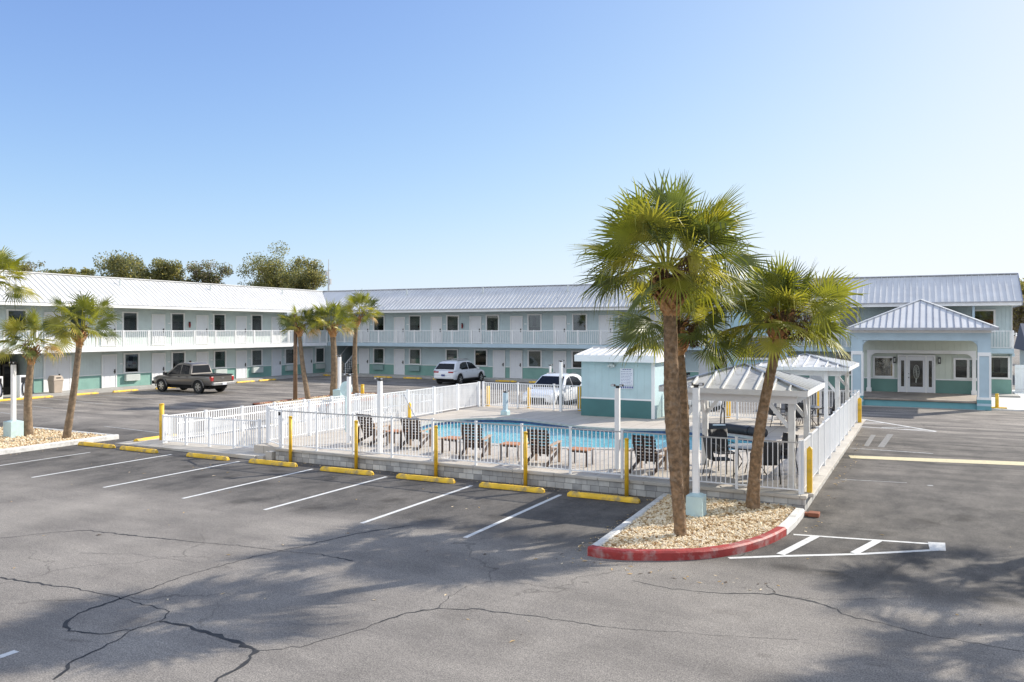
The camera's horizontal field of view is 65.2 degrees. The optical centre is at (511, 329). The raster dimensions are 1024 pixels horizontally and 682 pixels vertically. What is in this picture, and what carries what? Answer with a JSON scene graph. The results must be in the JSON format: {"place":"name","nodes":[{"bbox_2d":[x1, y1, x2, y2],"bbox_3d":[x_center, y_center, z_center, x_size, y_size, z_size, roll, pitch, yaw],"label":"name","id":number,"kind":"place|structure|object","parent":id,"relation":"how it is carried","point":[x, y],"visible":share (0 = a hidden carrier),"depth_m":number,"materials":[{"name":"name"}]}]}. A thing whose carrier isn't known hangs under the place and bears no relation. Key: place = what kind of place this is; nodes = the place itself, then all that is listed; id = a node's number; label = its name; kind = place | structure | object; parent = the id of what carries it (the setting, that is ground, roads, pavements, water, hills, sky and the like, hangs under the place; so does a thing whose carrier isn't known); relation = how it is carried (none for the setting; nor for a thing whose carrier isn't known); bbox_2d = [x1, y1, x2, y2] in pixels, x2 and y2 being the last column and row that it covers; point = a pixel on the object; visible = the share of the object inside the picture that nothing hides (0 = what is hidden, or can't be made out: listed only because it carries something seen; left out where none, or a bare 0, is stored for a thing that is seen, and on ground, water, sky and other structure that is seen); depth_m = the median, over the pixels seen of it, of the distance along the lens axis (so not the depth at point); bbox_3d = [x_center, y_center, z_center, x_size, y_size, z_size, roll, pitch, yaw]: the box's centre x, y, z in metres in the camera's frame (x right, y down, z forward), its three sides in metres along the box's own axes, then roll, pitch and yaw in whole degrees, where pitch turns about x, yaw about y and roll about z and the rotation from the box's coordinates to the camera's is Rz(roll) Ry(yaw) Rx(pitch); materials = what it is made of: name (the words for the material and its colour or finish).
{"place":"outdoors","nodes":[
{"label":"outdoors","id":0,"kind":"place"},
{"bbox_2d":[0,336,1023,681],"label":"asphalt ground","id":1,"kind":"structure","parent":0,"point":[970,516],"depth_m":12.80,"materials":[{"name":"grey asphalt"}]},
{"bbox_2d":[0,245,40,308],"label":"palm tree","id":2,"kind":"object","parent":1,"relation":"on","point":[7,265],"visible":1,"depth_m":27.72,"materials":[{"name":"plant"}]},
{"bbox_2d":[0,427,105,448],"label":"gravel bed","id":3,"kind":"object","parent":1,"relation":"on","point":[41,436],"visible":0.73,"depth_m":27.87,"materials":[{"name":"beige gravel"}]},
{"bbox_2d":[3,362,23,437],"bbox_3d":[-17.678,2.480,28.368,0.460,2.680,0.460,0,0,27],"label":"lamp post","id":4,"kind":"object","parent":3,"relation":"on","point":[13,427],"visible":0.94,"depth_m":28.30,"materials":[{"name":"white paint"}]},
{"bbox_2d":[0,307,75,435],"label":"palm tree","id":5,"kind":"object","parent":3,"relation":"on","point":[29,352],"visible":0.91,"depth_m":28.63,"materials":[{"name":"plant"}]},
{"bbox_2d":[41,290,122,438],"bbox_3d":[-14.932,1.220,27.878,2.704,5.358,2.721,0,0,27],"label":"palm tree","id":6,"kind":"object","parent":3,"relation":"on","point":[86,305],"visible":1,"depth_m":27.74,"materials":[{"name":"plant"}]},
{"bbox_2d":[0,427,118,454],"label":"kerb","id":7,"kind":"structure","parent":1,"relation":"on","point":[106,437],"depth_m":26.75,"materials":[{"name":"white paint"}]},
{"bbox_2d":[89,250,152,279],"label":"broadleaf tree","id":8,"kind":"object","parent":1,"relation":"on","point":[116,266],"visible":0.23,"depth_m":91.71,"materials":[{"name":"green plant"}]},
{"bbox_2d":[123,252,188,280],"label":"broadleaf tree","id":9,"kind":"object","parent":1,"relation":"on","point":[161,269],"visible":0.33,"depth_m":96.41,"materials":[{"name":"green plant"}]},
{"bbox_2d":[0,270,327,398],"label":"motel wing","id":10,"kind":"structure","parent":1,"relation":"on","point":[234,330],"depth_m":55.13,"materials":[{"name":"white paint"}]},
{"bbox_2d":[0,363,17,394],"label":"vending machine","id":11,"kind":"object","parent":10,"relation":"in","point":[5,371],"visible":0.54,"depth_m":47.20,"materials":[{"name":"brown metal"}]},
{"bbox_2d":[47,375,63,392],"bbox_3d":[-27.148,3.239,47.582,0.645,1.020,0.645,0,0,27],"label":"trash bin","id":12,"kind":"object","parent":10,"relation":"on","point":[55,383],"visible":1,"depth_m":47.38,"materials":[{"name":"beige plastic"}]},
{"bbox_2d":[46,357,69,391],"bbox_3d":[-27.641,2.720,48.682,0.087,2.040,1.500,0,0,27],"label":"utility door","id":13,"kind":"structure","parent":10,"relation":"in","point":[62,368],"depth_m":48.89,"materials":[{"name":"white paint"}]},
{"bbox_2d":[101,354,116,387],"bbox_3d":[-26.043,2.670,51.739,0.110,2.140,1.080,0,0,27],"label":"door","id":14,"kind":"structure","parent":10,"relation":"in","point":[108,361],"depth_m":51.69,"materials":[{"name":"white paint"}]},
{"bbox_2d":[122,312,137,331],"bbox_3d":[-25.349,-0.520,53.125,0.087,1.340,1.240,0,0,27],"label":"window","id":15,"kind":"structure","parent":10,"relation":"in","point":[129,320],"depth_m":53.16,"materials":[{"name":"black glass"}]},
{"bbox_2d":[123,353,139,380],"bbox_3d":[-25.230,2.465,53.176,0.225,1.830,1.240,0,0,27],"label":"window","id":16,"kind":"structure","parent":10,"relation":"in","point":[131,361],"depth_m":53.16,"materials":[{"name":"glass"}]},
{"bbox_2d":[151,314,164,344],"bbox_3d":[-24.329,0.010,55.075,0.110,2.140,1.080,0,0,27],"label":"door","id":17,"kind":"structure","parent":10,"relation":"in","point":[157,320],"depth_m":54.99,"materials":[{"name":"white paint"}]},
{"bbox_2d":[151,353,165,383],"bbox_3d":[-24.317,2.670,55.069,0.110,2.140,1.080,0,0,27],"label":"door","id":18,"kind":"structure","parent":10,"relation":"in","point":[158,360],"depth_m":54.98,"materials":[{"name":"white paint"}]},
{"bbox_2d":[170,313,184,331],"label":"window","id":19,"kind":"structure","parent":10,"relation":"in","point":[177,320],"depth_m":56.52,"materials":[{"name":"black glass"}]},
{"bbox_2d":[196,315,207,344],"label":"door","id":20,"kind":"structure","parent":10,"relation":"in","point":[201,320],"depth_m":58.42,"materials":[{"name":"white paint"}]},
{"bbox_2d":[213,350,226,372],"bbox_3d":[-21.778,2.465,59.835,0.224,1.830,1.240,0,0,27],"label":"window","id":21,"kind":"structure","parent":10,"relation":"in","point":[219,356],"depth_m":59.86,"materials":[{"name":"glass"}]},
{"bbox_2d":[236,350,246,378],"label":"door","id":22,"kind":"structure","parent":10,"relation":"in","point":[241,355],"depth_m":61.73,"materials":[{"name":"white paint"}]},
{"bbox_2d":[251,349,262,372],"bbox_3d":[-20.076,2.465,63.120,0.225,1.830,1.240,0,0,27],"label":"window","id":23,"kind":"structure","parent":10,"relation":"in","point":[256,354],"depth_m":63.15,"materials":[{"name":"glass"}]},
{"bbox_2d":[271,349,281,375],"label":"door","id":24,"kind":"structure","parent":10,"relation":"in","point":[276,354],"depth_m":65.06,"materials":[{"name":"white paint"}]},
{"bbox_2d":[152,362,234,393],"bbox_3d":[-20.039,2.965,50.204,5.550,1.870,2.260,0,0,27],"label":"pickup truck","id":25,"kind":"object","parent":1,"relation":"on","point":[199,377],"visible":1,"depth_m":49.46,"materials":[{"name":"grey paint"}]},
{"bbox_2d":[172,259,233,283],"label":"broadleaf tree","id":26,"kind":"object","parent":1,"relation":"on","point":[197,275],"visible":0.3,"depth_m":99.05,"materials":[{"name":"green plant"}]},
{"bbox_2d":[236,240,307,287],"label":"broadleaf tree","id":27,"kind":"object","parent":1,"relation":"on","point":[275,275],"visible":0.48,"depth_m":103.02,"materials":[{"name":"green plant"}]},
{"bbox_2d":[115,412,435,458],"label":"access ramp","id":28,"kind":"structure","parent":1,"relation":"on","point":[236,452],"depth_m":26.93,"materials":[{"name":"concrete"}]},
{"bbox_2d":[162,414,260,448],"bbox_3d":[-9.819,3.317,25.984,4.432,1.025,0.082,0,0,27],"label":"picket fence","id":29,"kind":"object","parent":28,"relation":"on","point":[232,433],"visible":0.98,"depth_m":25.91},
{"bbox_2d":[165,393,357,442],"bbox_3d":[-9.432,3.368,31.781,0.102,0.965,10.352,0,0,27],"label":"picket fence","id":30,"kind":"object","parent":28,"relation":"on","point":[242,411],"visible":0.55,"depth_m":30.24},
{"bbox_2d":[285,312,303,399],"bbox_3d":[-11.733,1.480,43.206,1.120,4.840,0.320,0,0,27],"label":"light pole","id":31,"kind":"object","parent":1,"relation":"on","point":[295,365],"visible":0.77,"depth_m":43.15,"materials":[{"name":"white metal"}]},
{"bbox_2d":[282,256,327,289],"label":"broadleaf tree","id":32,"kind":"object","parent":1,"relation":"on","point":[314,280],"visible":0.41,"depth_m":99.07,"materials":[{"name":"green plant"}]},
{"bbox_2d":[262,393,383,404],"bbox_3d":[-9.830,3.793,43.836,3.099,0.175,8.097,0,0,27],"label":"gravel bed","id":33,"kind":"object","parent":1,"relation":"on","point":[314,398],"visible":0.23,"depth_m":43.11,"materials":[{"name":"beige gravel"}]},
{"bbox_2d":[276,304,322,400],"bbox_3d":[-11.456,1.196,42.985,2.474,5.412,2.808,0,0,27],"label":"palm tree","id":34,"kind":"object","parent":33,"relation":"on","point":[299,326],"visible":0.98,"depth_m":42.87,"materials":[{"name":"plant"}]},
{"bbox_2d":[305,298,359,396],"bbox_3d":[-10.082,1.035,43.773,3.047,5.721,3.047,0,0,-41],"label":"palm tree","id":35,"kind":"object","parent":33,"relation":"on","point":[331,327],"visible":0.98,"depth_m":43.53,"materials":[{"name":"plant"}]},
{"bbox_2d":[342,290,384,393],"bbox_3d":[-8.724,0.718,46.451,2.953,6.351,3.069,0,0,27],"label":"palm tree","id":36,"kind":"object","parent":33,"relation":"on","point":[359,298],"visible":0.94,"depth_m":46.27,"materials":[{"name":"plant"}]},
{"bbox_2d":[320,466,373,475],"bbox_3d":[-4.507,3.838,21.793,1.750,0.120,0.148,0,0,27],"label":"wheel stop","id":37,"kind":"object","parent":1,"relation":"on","point":[347,470],"visible":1,"depth_m":21.71,"materials":[{"name":"yellow paint"}]},
{"bbox_2d":[396,473,455,483],"bbox_3d":[-2.240,3.838,20.669,1.750,0.120,0.148,0,0,26],"label":"wheel stop","id":38,"kind":"object","parent":1,"relation":"on","point":[427,478],"visible":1,"depth_m":20.60,"materials":[{"name":"yellow paint"}]},
{"bbox_2d":[433,358,485,383],"bbox_3d":[-3.774,3.005,58.669,2.200,1.790,4.820,0,0,27],"label":"parked suv","id":39,"kind":"object","parent":1,"relation":"on","point":[459,370],"visible":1,"depth_m":57.10,"materials":[{"name":"white paint"}]},
{"bbox_2d":[0,419,945,657],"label":"parking lines","id":40,"kind":"object","parent":1,"relation":"on","point":[936,546],"visible":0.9,"depth_m":15.14,"materials":[{"name":"white paint"}]},
{"bbox_2d":[0,477,1023,681],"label":"asphalt cracks","id":41,"kind":"object","parent":1,"relation":"on","point":[221,636],"visible":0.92,"depth_m":10.76,"materials":[{"name":"black asphalt"}]},
{"bbox_2d":[479,482,544,492],"bbox_3d":[-0.015,3.838,19.485,1.750,0.120,0.148,0,0,27],"label":"wheel stop","id":42,"kind":"object","parent":1,"relation":"on","point":[512,487],"visible":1,"depth_m":19.42,"materials":[{"name":"yellow paint"}]},
{"bbox_2d":[254,402,823,491],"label":"pool deck","id":43,"kind":"structure","parent":1,"relation":"on","point":[776,429],"depth_m":24.31,"materials":[{"name":"concrete"}]},
{"bbox_2d":[268,407,280,446],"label":"pool gate","id":44,"kind":"structure","parent":43,"relation":"on","point":[279,427],"depth_m":24.48,"materials":[{"name":"metal"}]},
{"bbox_2d":[344,373,353,442],"bbox_3d":[-5.114,2.460,25.053,0.310,2.180,0.122,0,0,27],"label":"lamp post","id":45,"kind":"object","parent":43,"relation":"on","point":[349,394],"visible":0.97,"depth_m":25.03,"materials":[{"name":"white metal"}]},
{"bbox_2d":[266,381,479,442],"bbox_3d":[-4.576,2.959,30.937,0.102,1.155,13.382,0,0,27],"label":"picket fence","id":46,"kind":"object","parent":43,"relation":"on","point":[412,397],"visible":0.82,"depth_m":31.08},
{"bbox_2d":[356,413,390,445],"bbox_3d":[-4.346,3.077,24.954,0.790,0.968,0.976,0,0,35],"label":"lounge chair","id":47,"kind":"object","parent":43,"relation":"on","point":[389,435],"visible":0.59,"depth_m":24.83,"materials":[{"name":"black plastic"}]},
{"bbox_2d":[374,377,384,452],"bbox_3d":[-3.784,2.460,22.904,0.310,2.180,0.130,0,0,27],"label":"lamp post","id":48,"kind":"object","parent":43,"relation":"on","point":[379,397],"visible":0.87,"depth_m":22.87,"materials":[{"name":"white metal"}]},
{"bbox_2d":[398,417,430,449],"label":"lounge chair","id":49,"kind":"object","parent":43,"relation":"on","point":[411,433],"visible":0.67,"depth_m":23.84,"materials":[{"name":"black plastic"}]},
{"bbox_2d":[458,424,490,458],"bbox_3d":[-1.049,3.077,22.342,0.790,0.968,0.976,0,0,13],"label":"lounge chair","id":50,"kind":"object","parent":43,"relation":"on","point":[478,441],"visible":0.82,"depth_m":22.12,"materials":[{"name":"black plastic"}]},
{"bbox_2d":[482,381,580,409],"bbox_3d":[1.055,2.959,35.553,5.442,1.155,0.092,0,0,27],"label":"picket fence","id":51,"kind":"object","parent":43,"relation":"on","point":[517,406],"visible":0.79,"depth_m":35.69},
{"bbox_2d":[527,429,560,466],"bbox_3d":[0.800,3.077,21.217,0.790,0.968,0.976,0,0,23],"label":"lounge chair","id":52,"kind":"object","parent":43,"relation":"on","point":[537,445],"visible":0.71,"depth_m":21.02,"materials":[{"name":"black plastic"}]},
{"bbox_2d":[412,417,777,452],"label":"swimming pool","id":53,"kind":"structure","parent":43,"relation":"in","point":[537,422],"depth_m":28.98,"materials":[{"name":"liquid"}]},
{"bbox_2d":[611,384,623,468],"bbox_3d":[2.687,2.470,20.395,0.310,2.160,0.132,0,0,27],"label":"lamp post","id":54,"kind":"object","parent":43,"relation":"on","point":[617,408],"visible":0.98,"depth_m":20.35,"materials":[{"name":"white metal"}]},
{"bbox_2d":[574,347,664,418],"bbox_3d":[5.071,2.143,33.989,3.480,2.815,4.180,0,0,27],"label":"pump hut","id":55,"kind":"object","parent":43,"relation":"on","point":[641,399],"visible":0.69,"depth_m":32.43,"materials":[{"name":"blue paint"}]},
{"bbox_2d":[620,368,632,388],"bbox_3d":[4.615,1.970,32.208,0.550,0.820,0.010,0,0,27],"label":"rules sign","id":56,"kind":"object","parent":55,"relation":"attached to","point":[626,376],"visible":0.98,"depth_m":32.21,"materials":[{"name":"white"}]},
{"bbox_2d":[629,435,666,474],"bbox_3d":[3.404,3.077,20.036,0.790,0.968,0.976,0,0,29],"label":"lounge chair","id":57,"kind":"object","parent":43,"relation":"on","point":[644,453],"visible":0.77,"depth_m":19.84,"materials":[{"name":"black plastic"}]},
{"bbox_2d":[702,434,733,477],"bbox_3d":[4.965,3.058,19.358,0.664,0.986,0.564,0,0,-3],"label":"patio chair","id":58,"kind":"object","parent":43,"relation":"on","point":[709,451],"visible":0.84,"depth_m":19.19,"materials":[{"name":"black metal"}]},
{"bbox_2d":[708,428,738,470],"bbox_3d":[5.383,3.058,20.462,0.564,0.986,0.664,0,0,-13],"label":"patio chair","id":59,"kind":"object","parent":43,"relation":"on","point":[717,433],"visible":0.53,"depth_m":20.69,"materials":[{"name":"plastic"}]},
{"bbox_2d":[690,401,773,420],"bbox_3d":[8.314,2.959,31.903,4.092,1.155,0.092,0,0,27],"label":"picket fence","id":60,"kind":"object","parent":43,"relation":"on","point":[737,410],"visible":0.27,"depth_m":31.57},
{"bbox_2d":[709,423,767,436],"bbox_3d":[7.576,3.397,27.172,0.414,0.355,2.426,0,0,-41],"label":"pool cover roll","id":61,"kind":"object","parent":43,"relation":"on","point":[740,429],"visible":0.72,"depth_m":27.07,"materials":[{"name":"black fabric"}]},
{"bbox_2d":[659,363,824,490],"bbox_3d":[5.662,2.179,19.463,3.316,2.742,3.306,0,0,27],"label":"gazebo","id":62,"kind":"object","parent":43,"relation":"on","point":[746,385],"visible":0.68,"depth_m":18.37,"materials":[{"name":"white paint"}]},
{"bbox_2d":[750,442,780,484],"bbox_3d":[5.905,3.058,18.619,0.564,0.986,0.664,0,0,2],"label":"patio chair","id":63,"kind":"object","parent":43,"relation":"on","point":[770,453],"visible":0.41,"depth_m":18.36,"materials":[{"name":"plastic"}]},
{"bbox_2d":[764,432,798,472],"bbox_3d":[6.647,3.058,19.695,0.664,0.986,0.564,0,0,-23],"label":"patio chair","id":64,"kind":"object","parent":43,"relation":"on","point":[784,451],"visible":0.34,"depth_m":19.86,"materials":[{"name":"plastic"}]},
{"bbox_2d":[753,353,858,419],"bbox_3d":[10.828,2.214,29.473,3.320,2.672,4.510,0,0,27],"label":"gazebo","id":65,"kind":"object","parent":43,"relation":"on","point":[809,365],"visible":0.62,"depth_m":27.77,"materials":[{"name":"white paint"}]},
{"bbox_2d":[521,372,580,404],"bbox_3d":[2.150,3.050,40.110,2.200,1.700,4.520,0,0,27],"label":"parked suv","id":66,"kind":"object","parent":1,"relation":"on","point":[551,378],"visible":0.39,"depth_m":39.43,"materials":[{"name":"white paint"}]},
{"bbox_2d":[274,419,864,510],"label":"retaining wall","id":67,"kind":"structure","parent":1,"relation":"on","point":[604,484],"depth_m":20.20,"materials":[{"name":"concrete"}]},
{"bbox_2d":[281,409,801,493],"bbox_3d":[-0.348,2.959,20.590,14.797,1.155,0.067,0,0,27],"label":"picket fence","id":68,"kind":"object","parent":67,"relation":"on","point":[570,428],"visible":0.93,"depth_m":20.27,"materials":[{"name":"white metal"}]},
{"bbox_2d":[807,446,812,492],"bbox_3d":[6.470,3.035,17.394,0.110,1.010,0.110,0,0,27],"label":"bollard","id":69,"kind":"object","parent":67,"relation":"on","point":[809,469],"visible":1,"depth_m":17.35,"materials":[{"name":"yellow metal"}]},
{"bbox_2d":[801,390,859,493],"bbox_3d":[9.990,2.959,24.445,0.087,1.155,16.287,0,0,27],"label":"picket fence","id":70,"kind":"object","parent":67,"relation":"on","point":[825,438],"visible":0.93,"depth_m":21.73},
{"bbox_2d":[567,491,639,503],"bbox_3d":[2.090,3.838,18.373,1.750,0.120,0.148,0,0,27],"label":"wheel stop","id":71,"kind":"object","parent":1,"relation":"on","point":[617,498],"visible":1,"depth_m":18.30,"materials":[{"name":"yellow paint"}]},
{"bbox_2d":[624,438,628,495],"bbox_3d":[2.689,3.220,18.768,0.113,1.360,0.116,0,0,27],"label":"bollard","id":72,"kind":"object","parent":1,"relation":"on","point":[626,466],"visible":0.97,"depth_m":18.73,"materials":[{"name":"yellow metal"}]},
{"bbox_2d":[320,273,1022,397],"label":"motel wing","id":73,"kind":"structure","parent":1,"relation":"on","point":[503,333],"depth_m":60.48,"materials":[{"name":"white paint"}]},
{"bbox_2d":[359,348,369,373],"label":"door","id":74,"kind":"structure","parent":73,"relation":"in","point":[364,353],"depth_m":68.29,"materials":[{"name":"white paint"}]},
{"bbox_2d":[373,348,384,369],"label":"window","id":75,"kind":"structure","parent":73,"relation":"in","point":[378,353],"depth_m":67.57,"materials":[{"name":"glass"}]},
{"bbox_2d":[394,349,404,374],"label":"door","id":76,"kind":"structure","parent":73,"relation":"in","point":[399,354],"depth_m":66.62,"materials":[{"name":"white paint"}]},
{"bbox_2d":[394,317,404,342],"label":"door","id":77,"kind":"structure","parent":73,"relation":"in","point":[399,322],"depth_m":66.63,"materials":[{"name":"white paint"}]},
{"bbox_2d":[408,348,421,370],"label":"window","id":78,"kind":"structure","parent":73,"relation":"in","point":[414,353],"depth_m":65.89,"materials":[{"name":"grey glass"}]},
{"bbox_2d":[469,316,481,342],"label":"door","id":79,"kind":"structure","parent":73,"relation":"in","point":[475,322],"depth_m":63.26,"materials":[{"name":"white paint"}]},
{"bbox_2d":[474,349,487,366],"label":"window","id":80,"kind":"structure","parent":73,"relation":"in","point":[480,355],"depth_m":63.05,"materials":[{"name":"glass"}]},
{"bbox_2d":[493,350,504,377],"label":"door","id":81,"kind":"structure","parent":73,"relation":"in","point":[498,355],"depth_m":62.28,"materials":[{"name":"white paint"}]},
{"bbox_2d":[510,350,522,377],"bbox_3d":[0.313,2.670,61.598,1.080,2.140,0.110,0,0,27],"label":"door","id":82,"kind":"structure","parent":73,"relation":"in","point":[516,358],"depth_m":61.59,"materials":[{"name":"white paint"}]},
{"bbox_2d":[510,316,522,343],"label":"door","id":83,"kind":"structure","parent":73,"relation":"in","point":[516,322],"depth_m":61.59,"materials":[{"name":"white paint"}]},
{"bbox_2d":[527,350,541,367],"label":"window","id":84,"kind":"structure","parent":73,"relation":"in","point":[534,356],"depth_m":60.89,"materials":[{"name":"glass"}]},
{"bbox_2d":[527,314,541,331],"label":"window","id":85,"kind":"structure","parent":73,"relation":"in","point":[534,321],"depth_m":60.94,"materials":[{"name":"grey glass"}]},
{"bbox_2d":[553,351,566,372],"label":"door","id":86,"kind":"structure","parent":73,"relation":"in","point":[558,356],"depth_m":59.94,"materials":[{"name":"white paint"}]},
{"bbox_2d":[553,315,566,342],"bbox_3d":[3.577,0.010,59.921,1.080,2.140,0.110,0,0,27],"label":"door","id":87,"kind":"structure","parent":73,"relation":"in","point":[559,322],"depth_m":59.89,"materials":[{"name":"white paint"}]},
{"bbox_2d":[572,314,586,331],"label":"window","id":88,"kind":"structure","parent":73,"relation":"in","point":[579,322],"depth_m":59.23,"materials":[{"name":"grey glass"}]},
{"bbox_2d":[599,315,612,344],"bbox_3d":[6.818,0.010,58.241,1.080,2.140,0.110,0,0,27],"label":"door","id":89,"kind":"structure","parent":73,"relation":"in","point":[604,320],"depth_m":58.22,"materials":[{"name":"white paint"}]},
{"bbox_2d":[975,309,995,331],"bbox_3d":[27.907,-0.520,47.319,1.240,1.340,0.087,0,0,27],"label":"window","id":90,"kind":"structure","parent":73,"relation":"in","point":[989,316],"depth_m":47.25,"materials":[{"name":"black glass"}]},
{"bbox_2d":[991,356,1010,378],"bbox_3d":[28.540,2.220,46.976,1.240,1.340,0.087,0,0,27],"label":"window","id":91,"kind":"structure","parent":73,"relation":"in","point":[1000,365],"depth_m":46.95,"materials":[{"name":"glass"}]},
{"bbox_2d":[587,493,804,560],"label":"kerb","id":92,"kind":"structure","parent":1,"relation":"on","point":[784,528],"depth_m":13.79,"materials":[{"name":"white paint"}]},
{"bbox_2d":[602,494,795,548],"bbox_3d":[3.703,3.790,15.523,2.814,0.115,5.024,0,0,27],"label":"gravel bed","id":93,"kind":"object","parent":1,"relation":"on","point":[723,521],"visible":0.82,"depth_m":15.35,"materials":[{"name":"beige gravel"}]},
{"bbox_2d":[564,169,780,536],"bbox_3d":[2.798,0.409,14.678,3.799,6.947,3.763,0,0,27],"label":"palm tree","id":94,"kind":"object","parent":93,"relation":"on","point":[669,285],"visible":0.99,"depth_m":14.44,"materials":[{"name":"plant"}]},
{"bbox_2d":[602,266,748,502],"bbox_3d":[3.711,1.179,17.717,3.425,5.408,3.495,0,0,-2],"label":"palm tree","id":95,"kind":"object","parent":93,"relation":"on","point":[695,332],"visible":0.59,"depth_m":17.45,"materials":[{"name":"plant"}]},
{"bbox_2d":[686,382,705,516],"bbox_3d":[3.753,2.460,16.302,0.340,2.760,0.340,0,0,27],"label":"lamp post","id":96,"kind":"object","parent":93,"relation":"on","point":[695,501],"visible":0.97,"depth_m":16.24,"materials":[{"name":"white metal"}]},
{"bbox_2d":[695,251,870,509],"bbox_3d":[5.713,1.117,16.829,3.498,5.528,3.511,0,0,27],"label":"palm tree","id":97,"kind":"object","parent":93,"relation":"on","point":[785,295],"visible":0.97,"depth_m":16.53,"materials":[{"name":"plant"}]},
{"bbox_2d":[846,299,998,410],"bbox_3d":[22.594,1.123,44.240,6.741,5.554,10.450,0,0,27],"label":"entrance lobby","id":98,"kind":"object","parent":1,"relation":"on","point":[920,353],"visible":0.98,"depth_m":41.90,"materials":[{"name":"white"}]},
{"bbox_2d":[873,356,893,377],"bbox_3d":[21.064,2.105,45.351,1.100,1.210,0.060,0,0,27],"label":"window","id":99,"kind":"structure","parent":98,"relation":"in","point":[883,366],"depth_m":45.37,"materials":[{"name":"grey glass"}]},
{"bbox_2d":[898,355,934,392],"bbox_3d":[22.525,2.449,44.563,1.880,2.098,0.115,0,0,27],"label":"entrance door","id":100,"kind":"structure","parent":98,"relation":"in","point":[916,373],"depth_m":44.58,"materials":[{"name":"white paint"}]},
{"bbox_2d":[953,358,976,379],"bbox_3d":[24.730,2.125,43.451,1.320,1.170,0.060,0,0,27],"label":"window","id":101,"kind":"structure","parent":98,"relation":"in","point":[962,367],"depth_m":43.55,"materials":[{"name":"glass"}]},
{"bbox_2d":[849,455,1023,464],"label":"yellow stop line","id":102,"kind":"object","parent":1,"relation":"on","point":[947,460],"visible":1,"depth_m":23.82,"materials":[{"name":"paint"}]},
{"bbox_2d":[1012,295,1023,335],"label":"broadleaf tree","id":103,"kind":"object","parent":1,"relation":"on","point":[1017,315],"visible":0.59,"depth_m":71.50,"materials":[{"name":"green plant"}]},
{"bbox_2d":[0,0,1023,335],"label":"sky","id":104,"kind":"structure","parent":0,"point":[398,144],"materials":[{"name":"blue"}]},
{"bbox_2d":[991,390,1023,410],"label":"side pavement","id":105,"kind":"structure","parent":0,"point":[1013,404],"depth_m":42.18,"materials":[{"name":"white paint"}]},
{"bbox_2d":[1014,323,1023,375],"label":"neighbour house","id":106,"kind":"structure","parent":0,"point":[1019,343],"depth_m":64.07,"materials":[{"name":"grey"}]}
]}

